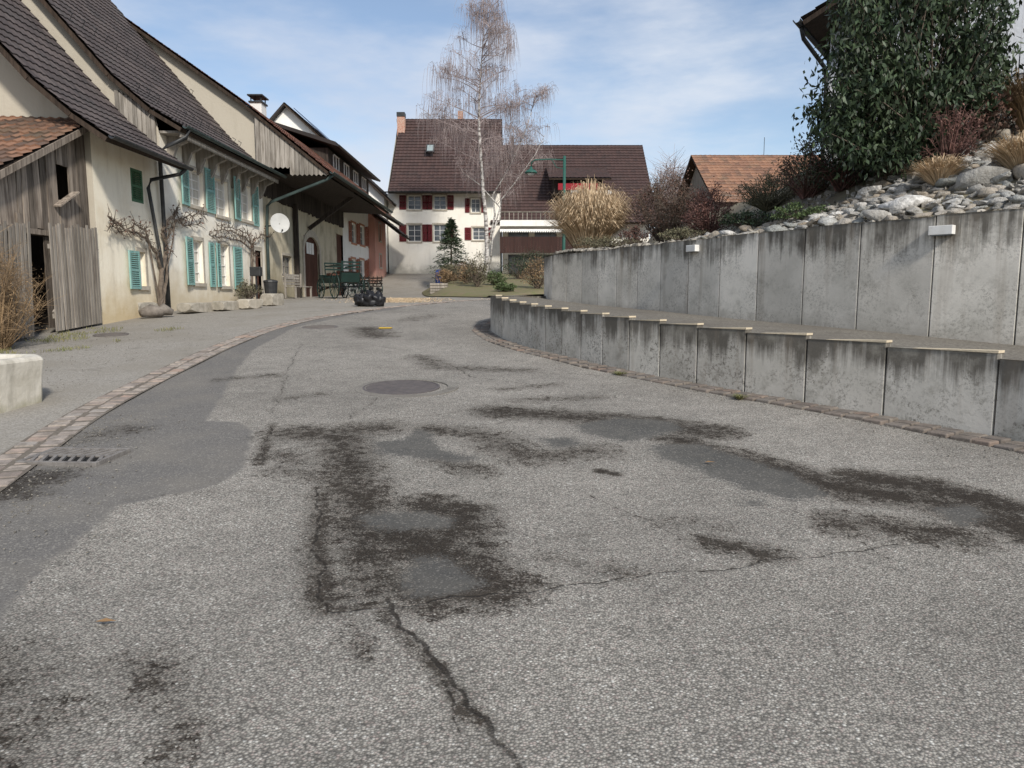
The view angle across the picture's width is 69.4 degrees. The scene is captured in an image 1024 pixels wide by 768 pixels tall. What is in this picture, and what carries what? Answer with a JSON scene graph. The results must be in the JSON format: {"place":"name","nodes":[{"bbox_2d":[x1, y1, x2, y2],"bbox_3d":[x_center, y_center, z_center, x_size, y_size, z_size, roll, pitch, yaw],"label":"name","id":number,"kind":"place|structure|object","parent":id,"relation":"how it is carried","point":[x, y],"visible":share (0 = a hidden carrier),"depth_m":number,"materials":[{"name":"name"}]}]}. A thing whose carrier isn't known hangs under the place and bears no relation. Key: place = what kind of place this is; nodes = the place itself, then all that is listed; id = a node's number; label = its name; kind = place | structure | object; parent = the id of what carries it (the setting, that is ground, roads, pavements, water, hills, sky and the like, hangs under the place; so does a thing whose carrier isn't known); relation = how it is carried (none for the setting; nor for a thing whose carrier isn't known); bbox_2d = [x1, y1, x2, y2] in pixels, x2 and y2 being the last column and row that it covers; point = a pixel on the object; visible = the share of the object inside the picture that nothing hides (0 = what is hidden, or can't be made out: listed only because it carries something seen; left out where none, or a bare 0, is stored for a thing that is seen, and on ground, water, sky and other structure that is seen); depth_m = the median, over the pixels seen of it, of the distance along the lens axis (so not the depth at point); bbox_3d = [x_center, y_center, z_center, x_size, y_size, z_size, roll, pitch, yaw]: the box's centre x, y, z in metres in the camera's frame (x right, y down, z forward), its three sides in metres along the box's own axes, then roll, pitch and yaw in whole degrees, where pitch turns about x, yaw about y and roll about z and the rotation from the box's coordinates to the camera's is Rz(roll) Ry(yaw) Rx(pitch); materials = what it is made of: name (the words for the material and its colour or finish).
{"place":"outdoors","nodes":[
{"label":"outdoors","id":0,"kind":"place"},
{"bbox_2d":[0,271,525,454],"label":"forecourt","id":1,"kind":"structure","parent":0,"point":[59,400],"depth_m":13.03,"materials":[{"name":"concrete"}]},
{"bbox_2d":[0,221,34,339],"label":"picket gate","id":2,"kind":"structure","parent":1,"relation":"on","point":[16,232],"depth_m":13.38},
{"bbox_2d":[0,354,43,413],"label":"stone trough","id":3,"kind":"object","parent":1,"relation":"on","point":[21,375],"visible":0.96,"depth_m":7.93,"materials":[{"name":"stone"}]},
{"bbox_2d":[0,225,66,350],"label":"shrub","id":4,"kind":"object","parent":1,"relation":"on","point":[8,331],"visible":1,"depth_m":12.24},
{"bbox_2d":[0,115,91,338],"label":"timber shed","id":5,"kind":"structure","parent":1,"relation":"on","point":[43,180],"depth_m":14.65,"materials":[{"name":"wood"}]},
{"bbox_2d":[47,223,101,330],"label":"picket gate","id":6,"kind":"structure","parent":1,"relation":"on","point":[79,277],"depth_m":15.14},
{"bbox_2d":[0,326,183,353],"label":"grass","id":7,"kind":"structure","parent":1,"relation":"on","point":[55,336],"depth_m":13.71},
{"bbox_2d":[0,0,193,324],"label":"farmhouse","id":8,"kind":"object","parent":1,"relation":"on","point":[42,74],"visible":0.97,"depth_m":16.72,"materials":[{"name":"beige paint"}]},
{"bbox_2d":[136,247,150,289],"bbox_3d":[-9.045,-2.800,18.013,0.210,1.022,0.521,0,7,0],"label":"window","id":9,"kind":"structure","parent":8,"relation":"in","point":[144,250],"depth_m":18.16,"materials":[{"name":"glass"}]},
{"bbox_2d":[104,203,207,305],"bbox_3d":[-8.823,-3.308,18.920,0.257,3.131,5.759,0,7,0],"label":"climbing vine","id":10,"kind":"object","parent":8,"relation":"attached to","point":[161,287],"visible":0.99,"depth_m":18.70,"materials":[{"name":"brown plant"}]},
{"bbox_2d":[93,332,128,336],"bbox_3d":[-7.797,-0.955,14.389,0.627,0.035,0.627,0,11,0],"label":"manhole cover","id":11,"kind":"object","parent":1,"relation":"on","point":[114,334],"visible":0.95,"depth_m":14.32,"materials":[{"name":"metal"}]},
{"bbox_2d":[22,0,286,310],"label":"farmhouse","id":12,"kind":"object","parent":1,"relation":"on","point":[118,61],"visible":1,"depth_m":21.44,"materials":[{"name":"paint"}]},
{"bbox_2d":[186,164,206,211],"bbox_3d":[-9.045,-5.573,21.078,0.210,1.188,1.193,0,7,0],"label":"window","id":13,"kind":"structure","parent":12,"relation":"in","point":[194,184],"depth_m":21.30,"materials":[{"name":"white paint"}]},
{"bbox_2d":[191,236,206,286],"bbox_3d":[-9.045,-3.508,21.228,0.210,1.410,0.853,0,7,0],"label":"window","id":14,"kind":"structure","parent":12,"relation":"in","point":[195,243],"depth_m":21.44,"materials":[{"name":"white paint"}]},
{"bbox_2d":[214,174,231,220],"bbox_3d":[-9.045,-5.760,22.931,0.210,1.289,1.212,0,7,0],"label":"window","id":15,"kind":"structure","parent":12,"relation":"in","point":[219,188],"depth_m":23.17,"materials":[{"name":"glass"}]},
{"bbox_2d":[218,240,232,288],"bbox_3d":[-9.045,-3.719,23.175,0.210,1.489,0.937,0,7,0],"label":"window","id":16,"kind":"structure","parent":12,"relation":"in","point":[222,247],"depth_m":23.44,"materials":[{"name":"glass"}]},
{"bbox_2d":[209,219,273,298],"bbox_3d":[-8.821,-4.037,24.532,0.228,2.632,5.822,0,7,0],"label":"climbing vine","id":17,"kind":"object","parent":12,"relation":"attached to","point":[252,244],"visible":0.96,"depth_m":24.34,"materials":[{"name":"brown plant"}]},
{"bbox_2d":[238,180,253,224],"bbox_3d":[-9.045,-6.128,25.002,0.210,1.353,1.210,0,7,0],"label":"window","id":18,"kind":"structure","parent":12,"relation":"in","point":[244,196],"depth_m":25.28,"materials":[{"name":"glass"}]},
{"bbox_2d":[139,303,173,316],"bbox_3d":[-8.535,-1.773,17.764,0.326,0.332,0.799,7,10,44],"label":"boulder","id":19,"kind":"object","parent":1,"relation":"on","point":[151,310],"visible":1,"depth_m":17.63,"materials":[{"name":"grey stone"}]},
{"bbox_2d":[176,302,218,312],"bbox_3d":[-8.160,-2.005,19.339,0.400,0.242,1.380,1,7,10],"label":"stone block","id":20,"kind":"object","parent":1,"relation":"on","point":[196,307],"depth_m":18.82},
{"bbox_2d":[211,301,239,309],"bbox_3d":[-7.706,-2.127,20.029,0.400,0.242,1.012,1,7,10],"label":"stone block","id":21,"kind":"object","parent":1,"relation":"on","point":[225,305],"depth_m":19.59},
{"bbox_2d":[232,278,263,298],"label":"potted plant","id":22,"kind":"object","parent":1,"relation":"on","point":[242,288],"visible":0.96,"depth_m":24.02,"materials":[{"name":"green plant"}]},
{"bbox_2d":[237,299,262,308],"bbox_3d":[-7.306,-2.237,20.620,0.400,0.260,0.828,1,7,10],"label":"stone block","id":23,"kind":"object","parent":1,"relation":"on","point":[250,303],"depth_m":20.28,"materials":[{"name":"stone"}]},
{"bbox_2d":[249,267,261,298],"bbox_3d":[-8.400,-3.277,24.331,0.340,1.136,0.260,0,7,0],"label":"mailbox","id":24,"kind":"object","parent":1,"relation":"on","point":[255,271],"visible":0.96,"depth_m":24.16,"materials":[{"name":"metal"}]},
{"bbox_2d":[124,16,392,297],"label":"barn","id":25,"kind":"structure","parent":1,"relation":"on","point":[309,200],"depth_m":28.42,"materials":[{"name":"paint"}]},
{"bbox_2d":[265,213,289,232],"bbox_3d":[-8.546,-5.820,26.704,0.908,0.712,0.568,0,7,0],"label":"satellite dish","id":26,"kind":"object","parent":25,"relation":"attached to","point":[279,222],"visible":1,"depth_m":26.85,"materials":[{"name":"metal"}]},
{"bbox_2d":[281,252,292,276],"bbox_3d":[-9.045,-4.731,29.630,0.210,1.006,1.402,0,7,0],"label":"window","id":27,"kind":"structure","parent":25,"relation":"in","point":[285,259],"depth_m":29.87,"materials":[{"name":"beige glass"}]},
{"bbox_2d":[305,237,318,296],"bbox_3d":[-9.110,-5.222,33.344,0.100,2.758,2.542,0,7,0],"label":"door","id":28,"kind":"structure","parent":25,"relation":"in","point":[311,260],"depth_m":33.51,"materials":[{"name":"brown wood"}]},
{"bbox_2d":[336,234,342,295],"bbox_3d":[-9.115,-6.185,38.814,0.050,3.268,1.495,0,7,0],"label":"side door","id":29,"kind":"structure","parent":25,"relation":"in","point":[338,237],"depth_m":39.00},
{"bbox_2d":[260,294,283,305],"bbox_3d":[-7.159,-2.524,22.097,0.400,0.353,0.736,1,7,10],"label":"stone block","id":30,"kind":"object","parent":1,"relation":"on","point":[273,299],"depth_m":21.77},
{"bbox_2d":[263,279,277,293],"bbox_3d":[-8.500,-3.329,26.089,0.520,0.720,0.520,0,7,0],"label":"waste bin","id":31,"kind":"object","parent":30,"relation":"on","point":[270,286],"visible":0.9,"depth_m":25.90,"materials":[{"name":"metal"}]},
{"bbox_2d":[281,273,311,297],"bbox_3d":[-8.221,-3.766,28.342,0.560,0.950,1.500,1,7,8],"label":"garden bench","id":32,"kind":"object","parent":1,"relation":"on","point":[293,277],"visible":0.94,"depth_m":28.27,"materials":[{"name":"grey wood"}]},
{"bbox_2d":[269,102,395,272],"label":"house","id":33,"kind":"structure","parent":1,"relation":"on","point":[286,114],"depth_m":50.30,"materials":[{"name":"white paint"}]},
{"bbox_2d":[274,122,404,294],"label":"townhouse","id":34,"kind":"structure","parent":1,"relation":"on","point":[355,236],"depth_m":40.49,"materials":[{"name":"white paint"}]},
{"bbox_2d":[317,260,363,298],"bbox_3d":[-6.817,-3.991,28.528,1.132,1.408,2.852,-5,9,-38],"label":"horse carriage","id":35,"kind":"object","parent":1,"relation":"on","point":[339,276],"visible":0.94,"depth_m":27.74,"materials":[{"name":"green paint"}]},
{"bbox_2d":[353,289,364,306],"bbox_3d":[-4.409,-2.502,21.610,0.495,0.546,0.430,0,7,0],"label":"garbage bag","id":36,"kind":"object","parent":1,"relation":"on","point":[358,299],"visible":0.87,"depth_m":21.50,"materials":[{"name":"black plastic"}]},
{"bbox_2d":[363,286,376,306],"bbox_3d":[-4.128,-2.531,21.593,0.486,0.655,0.507,-6,9,-39],"label":"garbage bag","id":37,"kind":"object","parent":1,"relation":"on","point":[369,300],"visible":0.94,"depth_m":21.46,"materials":[{"name":"black plastic"}]},
{"bbox_2d":[372,288,385,306],"bbox_3d":[-3.891,-2.510,21.588,0.412,0.587,0.471,0,7,0],"label":"garbage bag","id":38,"kind":"object","parent":1,"relation":"on","point":[379,298],"visible":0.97,"depth_m":21.47,"materials":[{"name":"black plastic"}]},
{"bbox_2d":[312,297,464,302],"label":"straw litter","id":39,"kind":"object","parent":1,"relation":"on","point":[392,300],"visible":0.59,"depth_m":26.18,"materials":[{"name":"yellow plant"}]},
{"bbox_2d":[382,111,502,273],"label":"farmhouse","id":40,"kind":"object","parent":1,"relation":"on","point":[427,192],"visible":0.7,"depth_m":52.22,"materials":[{"name":"white paint"}]},
{"bbox_2d":[406,194,422,210],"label":"window","id":41,"kind":"structure","parent":40,"relation":"in","point":[413,203],"depth_m":51.94,"materials":[{"name":"white paint"}]},
{"bbox_2d":[406,223,422,242],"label":"window","id":42,"kind":"structure","parent":40,"relation":"in","point":[414,232],"depth_m":52.20,"materials":[{"name":"white paint"}]},
{"bbox_2d":[432,223,446,242],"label":"window","id":43,"kind":"structure","parent":40,"relation":"in","point":[437,230],"depth_m":52.20,"materials":[{"name":"glass"}]},
{"bbox_2d":[432,194,447,210],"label":"window","id":44,"kind":"structure","parent":40,"relation":"in","point":[439,203],"depth_m":51.94,"materials":[{"name":"white paint"}]},
{"bbox_2d":[470,197,480,213],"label":"window","id":45,"kind":"structure","parent":40,"relation":"in","point":[475,204],"depth_m":51.97,"materials":[{"name":"glass"}]},
{"bbox_2d":[471,226,484,240],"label":"window","id":46,"kind":"structure","parent":40,"relation":"in","point":[477,234],"depth_m":52.23,"materials":[{"name":"white paint"}]},
{"bbox_2d":[422,274,543,296],"bbox_3d":[1.422,-5.398,39.337,13.140,1.479,21.000,0,7,0],"label":"garden bed","id":47,"kind":"object","parent":1,"relation":"on","point":[463,289],"visible":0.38,"depth_m":32.26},
{"bbox_2d":[434,268,457,282],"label":"garden bush","id":48,"kind":"object","parent":47,"relation":"on","point":[443,273],"visible":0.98,"depth_m":35.45,"materials":[{"name":"beige plant"}]},
{"bbox_2d":[427,217,471,286],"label":"conifer tree","id":49,"kind":"object","parent":47,"relation":"on","point":[451,227],"visible":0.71,"depth_m":43.19,"materials":[{"name":"green plant"}]},
{"bbox_2d":[453,262,477,283],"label":"garden bush","id":50,"kind":"object","parent":47,"relation":"on","point":[462,278],"visible":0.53,"depth_m":35.49,"materials":[{"name":"brown plant"}]},
{"bbox_2d":[462,249,490,286],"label":"garden bush","id":51,"kind":"object","parent":47,"relation":"on","point":[478,277],"visible":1,"depth_m":33.53,"materials":[{"name":"brown plant"}]},
{"bbox_2d":[416,0,559,275],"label":"birch tree","id":52,"kind":"object","parent":47,"relation":"on","point":[504,105],"visible":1,"depth_m":40.34,"materials":[{"name":"grey plant"}]},
{"bbox_2d":[484,270,507,284],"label":"garden bush","id":53,"kind":"object","parent":47,"relation":"on","point":[493,279],"visible":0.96,"depth_m":34.49,"materials":[{"name":"green plant"}]},
{"bbox_2d":[493,281,516,291],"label":"garden bush","id":54,"kind":"object","parent":47,"relation":"on","point":[504,286],"visible":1,"depth_m":31.12,"materials":[{"name":"green plant"}]},
{"bbox_2d":[497,254,538,278],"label":"garden bush","id":55,"kind":"object","parent":47,"relation":"on","point":[516,274],"visible":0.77,"depth_m":39.46,"materials":[{"name":"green plant"}]},
{"bbox_2d":[519,255,543,288],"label":"garden bush","id":56,"kind":"object","parent":47,"relation":"on","point":[529,273],"visible":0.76,"depth_m":32.62,"materials":[{"name":"brown plant"}]},
{"bbox_2d":[511,247,552,274],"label":"garden bush","id":57,"kind":"object","parent":47,"relation":"on","point":[535,253],"visible":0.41,"depth_m":46.39,"materials":[{"name":"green plant"}]},
{"bbox_2d":[491,136,656,272],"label":"house","id":58,"kind":"structure","parent":1,"relation":"on","point":[524,227],"depth_m":53.88,"materials":[{"name":"brown tile"}]},
{"bbox_2d":[508,254,551,272],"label":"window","id":59,"kind":"structure","parent":58,"relation":"in","point":[510,256],"depth_m":53.44,"materials":[{"name":"grey glass"}]},
{"bbox_2d":[348,276,382,296],"bbox_3d":[-6.216,-4.100,31.234,1.540,0.886,0.826,6,9,40],"label":"hand cart","id":60,"kind":"object","parent":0,"point":[367,282],"visible":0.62,"depth_m":31.07,"materials":[{"name":"green paint"}]},
{"bbox_2d":[111,0,828,238],"label":"sky","id":61,"kind":"structure","parent":0,"point":[699,77],"materials":[{"name":"blue"}]},
{"bbox_2d":[0,300,1023,767],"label":"road","id":62,"kind":"structure","parent":0,"point":[302,552],"depth_m":3.66,"materials":[{"name":"asphalt"}]},
{"bbox_2d":[15,447,130,466],"bbox_3d":[-3.540,0.601,5.995,0.660,0.064,0.470,0,9,4],"label":"drain grate","id":63,"kind":"object","parent":62,"relation":"on","point":[78,456],"visible":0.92,"depth_m":5.96,"materials":[{"name":"metal"}]},
{"bbox_2d":[0,299,489,486],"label":"kerb","id":64,"kind":"structure","parent":62,"relation":"on","point":[53,440],"depth_m":8.19,"materials":[{"name":"stone"}]},
{"bbox_2d":[0,300,470,490],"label":"kerb joint","id":65,"kind":"object","parent":64,"relation":"on","point":[31,450],"visible":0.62,"depth_m":7.43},
{"bbox_2d":[355,378,458,396],"bbox_3d":[-1.284,0.047,9.071,1.260,0.035,1.260,0,10,0],"label":"manhole cover","id":66,"kind":"object","parent":62,"relation":"on","point":[404,387],"visible":0.98,"depth_m":9.01,"materials":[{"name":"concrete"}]},
{"bbox_2d":[0,332,1020,602],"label":"loose gravel","id":67,"kind":"structure","parent":62,"relation":"on","point":[160,478],"depth_m":6.20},
{"bbox_2d":[525,156,565,249],"bbox_3d":[1.062,-5.024,23.569,1.323,4.346,0.400,0,7,0],"label":"street lamp","id":68,"kind":"object","parent":62,"relation":"on","point":[530,171],"visible":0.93,"depth_m":23.32,"materials":[{"name":"metal"}]},
{"bbox_2d":[472,319,1023,453],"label":"kerb edge","id":69,"kind":"object","parent":62,"relation":"on","point":[1003,443],"visible":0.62,"depth_m":8.04,"materials":[{"name":"stone"}]},
{"bbox_2d":[508,294,1023,358],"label":"walkway","id":70,"kind":"structure","parent":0,"point":[916,341],"depth_m":10.80,"materials":[{"name":"concrete"}]},
{"bbox_2d":[544,208,1023,345],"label":"tall retaining wall","id":71,"kind":"structure","parent":70,"relation":"on","point":[965,281],"depth_m":11.19,"materials":[{"name":"concrete"}]},
{"bbox_2d":[928,225,955,235],"bbox_3d":[5.756,-2.053,9.911,0.110,0.132,0.300,-6,9,-39],"label":"wall lamp","id":72,"kind":"object","parent":71,"relation":"attached to","point":[945,230],"visible":1,"depth_m":9.86,"materials":[{"name":"white paint"}]},
{"bbox_2d":[549,129,1017,255],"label":"hill","id":73,"kind":"structure","parent":0,"point":[837,197],"depth_m":14.14,"materials":[{"name":"soil"}]},
{"bbox_2d":[541,173,637,248],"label":"pampas grass","id":74,"kind":"object","parent":73,"relation":"on","point":[581,212],"depth_m":18.03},
{"bbox_2d":[568,234,645,247],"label":"shrub","id":75,"kind":"object","parent":73,"relation":"on","point":[596,242],"visible":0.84,"depth_m":17.46,"materials":[{"name":"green plant"}]},
{"bbox_2d":[615,223,651,243],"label":"shrub","id":76,"kind":"object","parent":73,"relation":"on","point":[634,235],"visible":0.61,"depth_m":17.83,"materials":[{"name":"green plant"}]},
{"bbox_2d":[623,160,702,242],"bbox_3d":[3.744,-4.359,18.101,2.129,2.064,1.814,0,7,0],"label":"shrub","id":77,"kind":"object","parent":73,"relation":"on","point":[670,211],"visible":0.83,"depth_m":17.89,"materials":[{"name":"brown plant"}]},
{"bbox_2d":[645,145,687,228],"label":"bare tree","id":78,"kind":"object","parent":73,"relation":"on","point":[672,168],"visible":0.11,"depth_m":56.08,"materials":[{"name":"plant"}]},
{"bbox_2d":[656,226,713,240],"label":"shrub","id":79,"kind":"object","parent":73,"relation":"on","point":[685,232],"visible":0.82,"depth_m":15.14,"materials":[{"name":"green plant"}]},
{"bbox_2d":[678,176,735,235],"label":"shrub","id":80,"kind":"object","parent":73,"relation":"on","point":[700,222],"visible":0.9,"depth_m":15.33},
{"bbox_2d":[669,137,817,219],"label":"barn","id":81,"kind":"structure","parent":73,"relation":"on","point":[728,172],"depth_m":37.44,"materials":[{"name":"orange tile"}]},
{"bbox_2d":[716,209,779,228],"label":"shrub","id":82,"kind":"object","parent":73,"relation":"on","point":[734,219],"visible":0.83,"depth_m":14.37,"materials":[{"name":"green plant"}]},
{"bbox_2d":[727,165,794,211],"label":"shrub","id":83,"kind":"object","parent":73,"relation":"on","point":[762,201],"visible":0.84,"depth_m":16.29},
{"bbox_2d":[554,117,1023,253],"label":"pebbles","id":84,"kind":"object","parent":73,"relation":"on","point":[816,198],"visible":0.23,"depth_m":13.74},
{"bbox_2d":[767,201,830,220],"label":"shrub","id":85,"kind":"object","parent":73,"relation":"on","point":[787,213],"visible":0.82,"depth_m":13.18,"materials":[{"name":"green plant"}]},
{"bbox_2d":[768,148,849,200],"bbox_3d":[6.043,-4.304,15.122,1.617,1.068,1.490,-3,7,-22],"label":"shrub","id":86,"kind":"object","parent":73,"relation":"on","point":[802,188],"visible":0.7,"depth_m":15.03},
{"bbox_2d":[817,216,836,225],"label":"rock","id":87,"kind":"object","parent":73,"relation":"on","point":[823,221],"visible":0.7,"depth_m":11.91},
{"bbox_2d":[789,116,876,191],"bbox_3d":[6.323,-4.472,14.238,1.858,1.730,1.740,2,7,18],"label":"shrub","id":88,"kind":"object","parent":73,"relation":"on","point":[842,183],"visible":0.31,"depth_m":14.11,"materials":[{"name":"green plant"}]},
{"bbox_2d":[855,185,881,198],"bbox_3d":[6.213,-3.300,12.886,0.484,0.215,0.340,-2,-11,35],"label":"rock","id":89,"kind":"object","parent":73,"relation":"on","point":[864,192],"visible":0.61,"depth_m":12.80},
{"bbox_2d":[862,209,894,220],"bbox_3d":[5.521,-2.495,11.062,0.544,0.252,0.374,22,31,31],"label":"rock","id":90,"kind":"object","parent":73,"relation":"on","point":[873,214],"visible":0.61,"depth_m":10.96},
{"bbox_2d":[831,112,939,179],"bbox_3d":[6.726,-4.251,13.180,1.977,1.193,1.505,3,8,26],"label":"shrub","id":91,"kind":"object","parent":73,"relation":"on","point":[880,172],"visible":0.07,"depth_m":12.99,"materials":[{"name":"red plant"}]},
{"bbox_2d":[877,195,934,212],"bbox_3d":[5.937,-2.679,11.076,0.843,0.297,0.423,2,7,16],"label":"rock","id":92,"kind":"object","parent":73,"relation":"on","point":[902,203],"visible":0.75,"depth_m":10.96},
{"bbox_2d":[791,0,1023,184],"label":"evergreen shrub","id":93,"kind":"object","parent":73,"relation":"on","point":[893,90],"visible":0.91,"depth_m":12.34,"materials":[{"name":"green plant"}]},
{"bbox_2d":[793,0,1023,160],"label":"modern house","id":94,"kind":"structure","parent":73,"relation":"on","point":[814,22],"depth_m":15.19,"materials":[{"name":"white paint"}]},
{"bbox_2d":[904,152,980,185],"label":"grass tuft","id":95,"kind":"object","parent":73,"relation":"on","point":[934,171],"visible":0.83,"depth_m":11.40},
{"bbox_2d":[934,174,957,187],"bbox_3d":[6.779,-3.118,11.442,0.404,0.223,0.498,2,7,14],"label":"rock","id":96,"kind":"object","parent":73,"relation":"on","point":[944,182],"visible":0.5,"depth_m":11.34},
{"bbox_2d":[919,99,991,162],"bbox_3d":[7.235,-4.138,12.219,1.088,1.170,1.093,0,7,0],"label":"shrub","id":97,"kind":"object","parent":73,"relation":"on","point":[951,145],"visible":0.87,"depth_m":12.08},
{"bbox_2d":[946,166,1012,191],"bbox_3d":[6.941,-3.011,10.987,0.883,0.332,0.559,-8,-16,24],"label":"rock","id":98,"kind":"object","parent":73,"relation":"on","point":[983,175],"visible":0.64,"depth_m":10.83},
{"bbox_2d":[946,80,1018,143],"bbox_3d":[8.178,-4.662,12.789,1.099,1.122,1.217,-6,9,-40],"label":"shrub","id":99,"kind":"object","parent":73,"relation":"on","point":[990,133],"visible":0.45,"depth_m":12.55,"materials":[{"name":"red plant"}]},
{"bbox_2d":[976,187,997,197],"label":"rock","id":100,"kind":"object","parent":73,"relation":"on","point":[985,192],"visible":0.59,"depth_m":10.42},
{"bbox_2d":[967,129,1023,169],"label":"grass tuft","id":101,"kind":"object","parent":73,"relation":"on","point":[1010,156],"visible":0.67,"depth_m":10.75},
{"bbox_2d":[990,171,1012,183],"bbox_3d":[7.139,-2.946,10.754,0.266,0.208,0.330,0,-10,-20],"label":"rock","id":102,"kind":"object","parent":73,"relation":"on","point":[1000,178],"visible":0.7,"depth_m":10.69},
{"bbox_2d":[992,129,1012,141],"bbox_3d":[8.467,-4.243,12.795,0.345,0.247,0.407,-1,7,-7],"label":"rock","id":103,"kind":"object","parent":73,"relation":"on","point":[1003,132],"visible":0.43,"depth_m":12.64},
{"bbox_2d":[998,68,1023,131],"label":"grass tuft","id":104,"kind":"object","parent":73,"relation":"on","point":[1017,97],"visible":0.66,"depth_m":12.46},
{"bbox_2d":[1011,163,1023,179],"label":"rock","id":105,"kind":"object","parent":73,"relation":"on","point":[1018,171],"visible":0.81,"depth_m":10.54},
{"bbox_3d":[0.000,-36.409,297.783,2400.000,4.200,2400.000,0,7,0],"label":"ground","id":106,"kind":"structure","parent":0,"visible":0},
{"bbox_2d":[368,214,410,282],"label":"townhouse","id":107,"kind":"structure","parent":106,"relation":"on","point":[377,244],"depth_m":47.32,"materials":[{"name":"pink paint"}]},
{"bbox_2d":[490,295,1023,441],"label":"retaining wall","id":108,"kind":"structure","parent":106,"relation":"on","point":[980,391],"depth_m":8.20,"materials":[{"name":"concrete"}]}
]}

